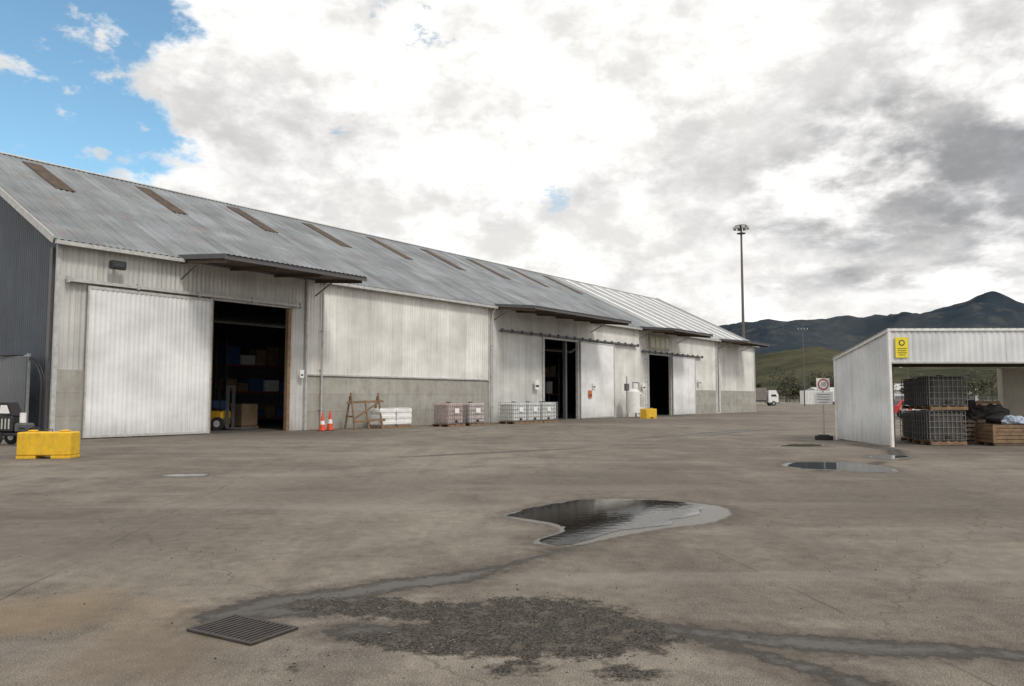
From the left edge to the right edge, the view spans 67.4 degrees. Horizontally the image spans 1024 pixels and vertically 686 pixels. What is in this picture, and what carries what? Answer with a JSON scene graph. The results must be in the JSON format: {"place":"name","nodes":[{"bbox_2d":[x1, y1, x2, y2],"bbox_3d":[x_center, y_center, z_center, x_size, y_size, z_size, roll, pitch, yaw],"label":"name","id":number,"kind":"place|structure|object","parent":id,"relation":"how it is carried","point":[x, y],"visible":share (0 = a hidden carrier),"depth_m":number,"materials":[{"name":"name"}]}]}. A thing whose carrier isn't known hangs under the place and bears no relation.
{"place":"outdoors","nodes":[
{"label":"outdoors","id":0,"kind":"place"},
{"bbox_2d":[0,152,769,438],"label":"warehouse","id":1,"kind":"structure","parent":0,"point":[128,308],"depth_m":41.53,"materials":[{"name":"metal"}]},
{"bbox_2d":[82,286,212,437],"bbox_3d":[-15.125,0.874,32.269,0.115,5.990,5.360,-3,-5,37],"label":"sliding door","id":2,"kind":"structure","parent":1,"relation":"in","point":[148,355],"depth_m":32.04,"materials":[{"name":"white metal"}]},
{"bbox_2d":[211,385,254,430],"bbox_3d":[-14.325,3.206,38.036,3.050,2.197,1.220,-1,-4,7],"label":"forklift","id":3,"kind":"object","parent":1,"relation":"on","point":[221,419],"visible":0.52,"depth_m":37.66,"materials":[{"name":"yellow metal"}]},
{"bbox_2d":[580,341,614,418],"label":"sliding door","id":4,"kind":"structure","parent":1,"relation":"in","point":[597,360],"depth_m":60.79,"materials":[{"name":"white metal"}]},
{"bbox_2d":[649,334,669,350],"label":"fanlight window","id":5,"kind":"structure","parent":1,"relation":"in","point":[656,342],"depth_m":69.70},
{"bbox_2d":[672,356,695,414],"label":"sliding door","id":6,"kind":"structure","parent":1,"relation":"in","point":[683,368],"depth_m":73.38,"materials":[{"name":"white metal"}]},
{"bbox_2d":[0,402,1023,685],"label":"yard pavement","id":7,"kind":"structure","parent":0,"point":[226,532],"depth_m":7.63,"materials":[{"name":"concrete"}]},
{"bbox_2d":[0,353,30,437],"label":"sheet metal fence","id":8,"kind":"object","parent":7,"relation":"on","point":[14,378],"visible":0.71,"depth_m":29.47,"materials":[{"name":"metal"}]},
{"bbox_2d":[0,402,40,443],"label":"pump cart","id":9,"kind":"object","parent":7,"relation":"on","point":[13,423],"visible":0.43,"depth_m":26.08,"materials":[{"name":"metal"}]},
{"bbox_2d":[0,354,44,430],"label":"bent hose pipe","id":10,"kind":"object","parent":7,"relation":"on","point":[41,400],"visible":0.8,"depth_m":29.07,"materials":[{"name":"black plastic"}]},
{"bbox_2d":[16,429,79,458],"bbox_3d":[-12.400,2.691,20.560,1.350,0.772,0.600,0,-4,-6],"label":"yellow concrete block","id":11,"kind":"object","parent":7,"relation":"on","point":[52,444],"depth_m":20.28,"materials":[{"name":"paint"}]},
{"bbox_2d":[166,474,209,476],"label":"puddle","id":12,"kind":"object","parent":7,"relation":"on","point":[177,475],"visible":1,"depth_m":15.87,"materials":[{"name":"black liquid"}]},
{"bbox_2d":[186,614,298,645],"bbox_3d":[-1.860,1.973,5.303,0.640,0.017,0.420,-2,-5,30],"label":"drain grate","id":13,"kind":"object","parent":7,"relation":"on","point":[243,629],"visible":1,"depth_m":5.28,"materials":[{"name":"grey metal"}]},
{"bbox_2d":[318,412,326,430],"bbox_3d":[-9.243,3.838,37.455,0.400,0.900,0.400,0,-4,-3],"label":"traffic cone","id":14,"kind":"object","parent":7,"relation":"on","point":[322,425],"visible":0.99,"depth_m":37.35,"materials":[{"name":"orange plastic"}]},
{"bbox_2d":[327,410,333,430],"bbox_3d":[-8.989,3.823,37.955,0.400,1.000,0.400,1,-4,-10],"label":"traffic cone","id":15,"kind":"object","parent":7,"relation":"on","point":[330,426],"visible":0.96,"depth_m":37.85,"materials":[{"name":"orange plastic"}]},
{"bbox_2d":[344,393,385,429],"bbox_3d":[-7.682,3.536,40.018,1.043,1.888,2.478,-3,-5,37],"label":"timber trestle","id":16,"kind":"object","parent":7,"relation":"on","point":[351,401],"visible":0.94,"depth_m":39.70,"materials":[{"name":"brown wood"}]},
{"bbox_2d":[370,408,396,428],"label":"wrapped sack pallet","id":17,"kind":"object","parent":7,"relation":"on","point":[388,415],"visible":0.89,"depth_m":40.78,"materials":[{"name":"white paint"}]},
{"bbox_2d":[395,408,412,427],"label":"wrapped sack pallet","id":18,"kind":"object","parent":7,"relation":"on","point":[403,417],"visible":0.73,"depth_m":41.73,"materials":[{"name":"white paint"}]},
{"bbox_2d":[431,402,465,426],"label":"ibc tank","id":19,"kind":"object","parent":7,"relation":"on","point":[448,414],"visible":0.99,"depth_m":43.03,"materials":[{"name":"white plastic"}]},
{"bbox_2d":[462,402,486,425],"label":"ibc tank","id":20,"kind":"object","parent":7,"relation":"on","point":[473,413],"visible":0.74,"depth_m":44.47,"materials":[{"name":"white plastic"}]},
{"bbox_2d":[498,402,528,423],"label":"ibc tank","id":21,"kind":"object","parent":7,"relation":"on","point":[513,412],"visible":1,"depth_m":47.70,"materials":[{"name":"white plastic"}]},
{"bbox_2d":[526,401,542,423],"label":"ibc tank","id":22,"kind":"object","parent":7,"relation":"on","point":[534,412],"visible":0.61,"depth_m":48.90,"materials":[{"name":"white plastic"}]},
{"bbox_2d":[539,401,555,422],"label":"ibc tank","id":23,"kind":"object","parent":7,"relation":"on","point":[547,411],"visible":0.55,"depth_m":50.07,"materials":[{"name":"white plastic"}]},
{"bbox_2d":[543,401,557,421],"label":"ibc tank","id":24,"kind":"object","parent":7,"relation":"on","point":[555,404],"visible":0.18,"depth_m":52.31,"materials":[{"name":"white plastic"}]},
{"bbox_2d":[506,499,702,544],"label":"puddle","id":25,"kind":"object","parent":7,"relation":"on","point":[594,519],"visible":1,"depth_m":10.46,"materials":[{"name":"black liquid"}]},
{"bbox_2d":[624,376,643,417],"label":"pressure vessel","id":26,"kind":"object","parent":7,"relation":"on","point":[634,401],"visible":0.98,"depth_m":62.11,"materials":[{"name":"white paint"}]},
{"bbox_2d":[640,408,656,418],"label":"yellow concrete block","id":27,"kind":"object","parent":7,"relation":"on","point":[645,413],"depth_m":60.08,"materials":[{"name":"paint"}]},
{"bbox_2d":[733,224,748,337],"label":"floodlight mast","id":28,"kind":"object","parent":7,"relation":"on","point":[739,227],"visible":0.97,"depth_m":130.90,"materials":[{"name":"grey metal"}]},
{"bbox_2d":[756,388,778,405],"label":"delivery truck","id":29,"kind":"object","parent":7,"relation":"on","point":[769,397],"visible":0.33,"depth_m":158.68,"materials":[{"name":"white metal"}]},
{"bbox_2d":[781,444,821,446],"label":"puddle","id":30,"kind":"object","parent":7,"relation":"on","point":[805,445],"visible":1,"depth_m":25.90,"materials":[{"name":"black liquid"}]},
{"bbox_2d":[798,324,807,405],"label":"utility pole","id":31,"kind":"object","parent":7,"relation":"on","point":[802,329],"visible":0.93,"depth_m":149.99,"materials":[{"name":"white paint"}]},
{"bbox_2d":[800,391,834,403],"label":"shipping container","id":32,"kind":"object","parent":7,"relation":"on","point":[809,397],"visible":0.5,"depth_m":204.12,"materials":[{"name":"white metal"}]},
{"bbox_2d":[814,378,832,439],"bbox_3d":[11.950,2.535,29.494,0.654,2.360,0.654,4,-5,-41],"label":"speed limit sign","id":33,"kind":"object","parent":7,"relation":"on","point":[822,385],"visible":1,"depth_m":29.48,"materials":[{"name":"metal"}]},
{"bbox_2d":[788,462,893,471],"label":"puddle","id":34,"kind":"object","parent":7,"relation":"on","point":[857,467],"visible":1,"depth_m":17.95,"materials":[{"name":"black liquid"}]},
{"bbox_2d":[756,396,997,403],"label":"perimeter fence","id":35,"kind":"object","parent":7,"relation":"on","point":[799,399],"visible":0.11,"depth_m":214.41,"materials":[{"name":"metal"}]},
{"bbox_2d":[755,367,1019,402],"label":"distant trees","id":36,"kind":"object","parent":7,"relation":"on","point":[790,388],"visible":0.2,"depth_m":243.96,"materials":[{"name":"green plant"}]},
{"bbox_2d":[873,455,907,458],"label":"puddle","id":37,"kind":"object","parent":7,"relation":"on","point":[887,456],"visible":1,"depth_m":21.02,"materials":[{"name":"black liquid"}]},
{"bbox_2d":[894,400,903,416],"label":"parked car","id":38,"kind":"object","parent":7,"relation":"on","point":[898,404],"visible":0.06,"depth_m":64.53,"materials":[{"name":"red metal"}]},
{"bbox_2d":[894,394,903,399],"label":"van","id":39,"kind":"object","parent":7,"relation":"on","point":[898,397],"visible":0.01,"depth_m":74.98,"materials":[{"name":"white metal"}]},
{"bbox_2d":[900,411,918,440],"bbox_3d":[15.100,3.026,28.156,1.232,1.150,1.100,0,-4,0],"label":"ibc tank","id":40,"kind":"object","parent":7,"relation":"on","point":[907,423],"visible":0.23,"depth_m":28.21,"materials":[{"name":"black plastic"}]},
{"bbox_2d":[901,378,918,408],"bbox_3d":[15.200,1.849,28.240,1.232,1.150,1.100,0,-4,-2],"label":"ibc tank","id":41,"kind":"object","parent":40,"relation":"on","point":[909,387],"visible":0.32,"depth_m":28.29,"materials":[{"name":"black plastic"}]},
{"bbox_2d":[899,401,921,417],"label":"parked car","id":42,"kind":"object","parent":7,"relation":"on","point":[901,410],"visible":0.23,"depth_m":60.18,"materials":[{"name":"white metal"}]},
{"bbox_2d":[833,328,1023,446],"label":"open shed","id":43,"kind":"structure","parent":7,"relation":"on","point":[864,392],"depth_m":26.00,"materials":[{"name":"corrugated metal"},{"name":"white paint"},{"name":"steel"}]},
{"bbox_2d":[911,410,966,444],"bbox_3d":[14.750,2.889,26.561,1.281,1.196,1.144,0,-4,-3],"label":"ibc tank","id":44,"kind":"object","parent":7,"relation":"on","point":[938,427],"visible":0.98,"depth_m":26.09,"materials":[{"name":"black plastic"}]},
{"bbox_2d":[913,375,967,409],"bbox_3d":[14.850,1.712,26.646,1.281,1.196,1.144,0,-4,2],"label":"ibc tank","id":45,"kind":"object","parent":44,"relation":"on","point":[939,392],"visible":1,"depth_m":26.17,"materials":[{"name":"black plastic"}]},
{"bbox_2d":[958,419,985,443],"bbox_3d":[15.950,3.116,27.147,1.000,0.865,1.000,0,-4,-3],"label":"pallet stack","id":46,"kind":"object","parent":7,"relation":"on","point":[971,438],"visible":0.32,"depth_m":26.66,"materials":[{"name":"brown wood"}]},
{"bbox_2d":[946,400,977,417],"bbox_3d":[15.846,2.341,27.186,1.113,0.748,1.244,3,-5,-39],"label":"dark tarpaulin heap","id":47,"kind":"object","parent":46,"relation":"on","point":[971,411],"visible":0.23,"depth_m":26.73,"materials":[{"name":"black plastic"}]},
{"bbox_2d":[973,423,1023,445],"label":"timber bin","id":48,"kind":"object","parent":7,"relation":"on","point":[1001,434],"visible":0.98,"depth_m":25.61,"materials":[{"name":"brown wood"}]},
{"bbox_2d":[1001,415,1023,423],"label":"plastic sack","id":49,"kind":"object","parent":48,"relation":"on","point":[1009,419],"visible":1,"depth_m":25.99,"materials":[{"name":"white plastic"}]},
{"bbox_3d":[16.600,3.209,27.641,1.300,0.750,1.180,0,-4,0],"label":"timber bin","id":50,"kind":"object","parent":7,"relation":"on","visible":0},
{"bbox_2d":[963,403,1009,422],"bbox_3d":[16.692,2.463,27.041,2.022,0.694,1.116,0,-4,0],"label":"dark tarpaulin heap","id":51,"kind":"object","parent":50,"relation":"on","point":[992,413],"visible":0.67,"depth_m":26.70,"materials":[{"name":"black plastic"}]},
{"bbox_2d":[975,400,999,405],"bbox_3d":[16.600,2.451,27.696,1.300,0.750,1.180,0,-4,0],"label":"timber bin","id":52,"kind":"object","parent":50,"relation":"on","point":[982,403],"visible":0.18,"depth_m":27.16,"materials":[{"name":"brown wood"}]},
{"bbox_2d":[0,0,1023,325],"label":"sky","id":53,"kind":"structure","parent":0,"point":[870,153],"materials":[{"name":"white"}]},
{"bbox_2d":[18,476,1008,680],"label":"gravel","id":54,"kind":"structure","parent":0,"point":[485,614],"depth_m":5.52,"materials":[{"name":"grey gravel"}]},
{"bbox_2d":[805,387,833,390],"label":"distant shed","id":55,"kind":"structure","parent":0,"point":[815,389],"depth_m":222.00,"materials":[{"name":"white metal"}]},
{"bbox_2d":[719,291,1023,353],"bbox_3d":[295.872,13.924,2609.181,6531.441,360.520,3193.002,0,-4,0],"label":"mountain ridge","id":56,"kind":"structure","parent":0,"point":[992,309],"depth_m":2370.17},
{"bbox_2d":[779,400,997,401],"bbox_3d":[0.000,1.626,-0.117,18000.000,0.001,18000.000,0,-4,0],"label":"ground","id":57,"kind":"structure","parent":0,"point":[798,400],"depth_m":512.56,"materials":[{"name":"grey asphalt"}]},
{"bbox_2d":[755,346,1023,398],"bbox_3d":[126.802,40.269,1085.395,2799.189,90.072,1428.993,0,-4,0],"label":"foothill","id":58,"kind":"structure","parent":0,"point":[816,358],"depth_m":953.64,"materials":[{"name":"green plant"}]},
{"bbox_2d":[894,384,977,400],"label":"distant shed","id":59,"kind":"structure","parent":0,"point":[897,391],"depth_m":281.59,"materials":[{"name":"white metal"}]}
]}

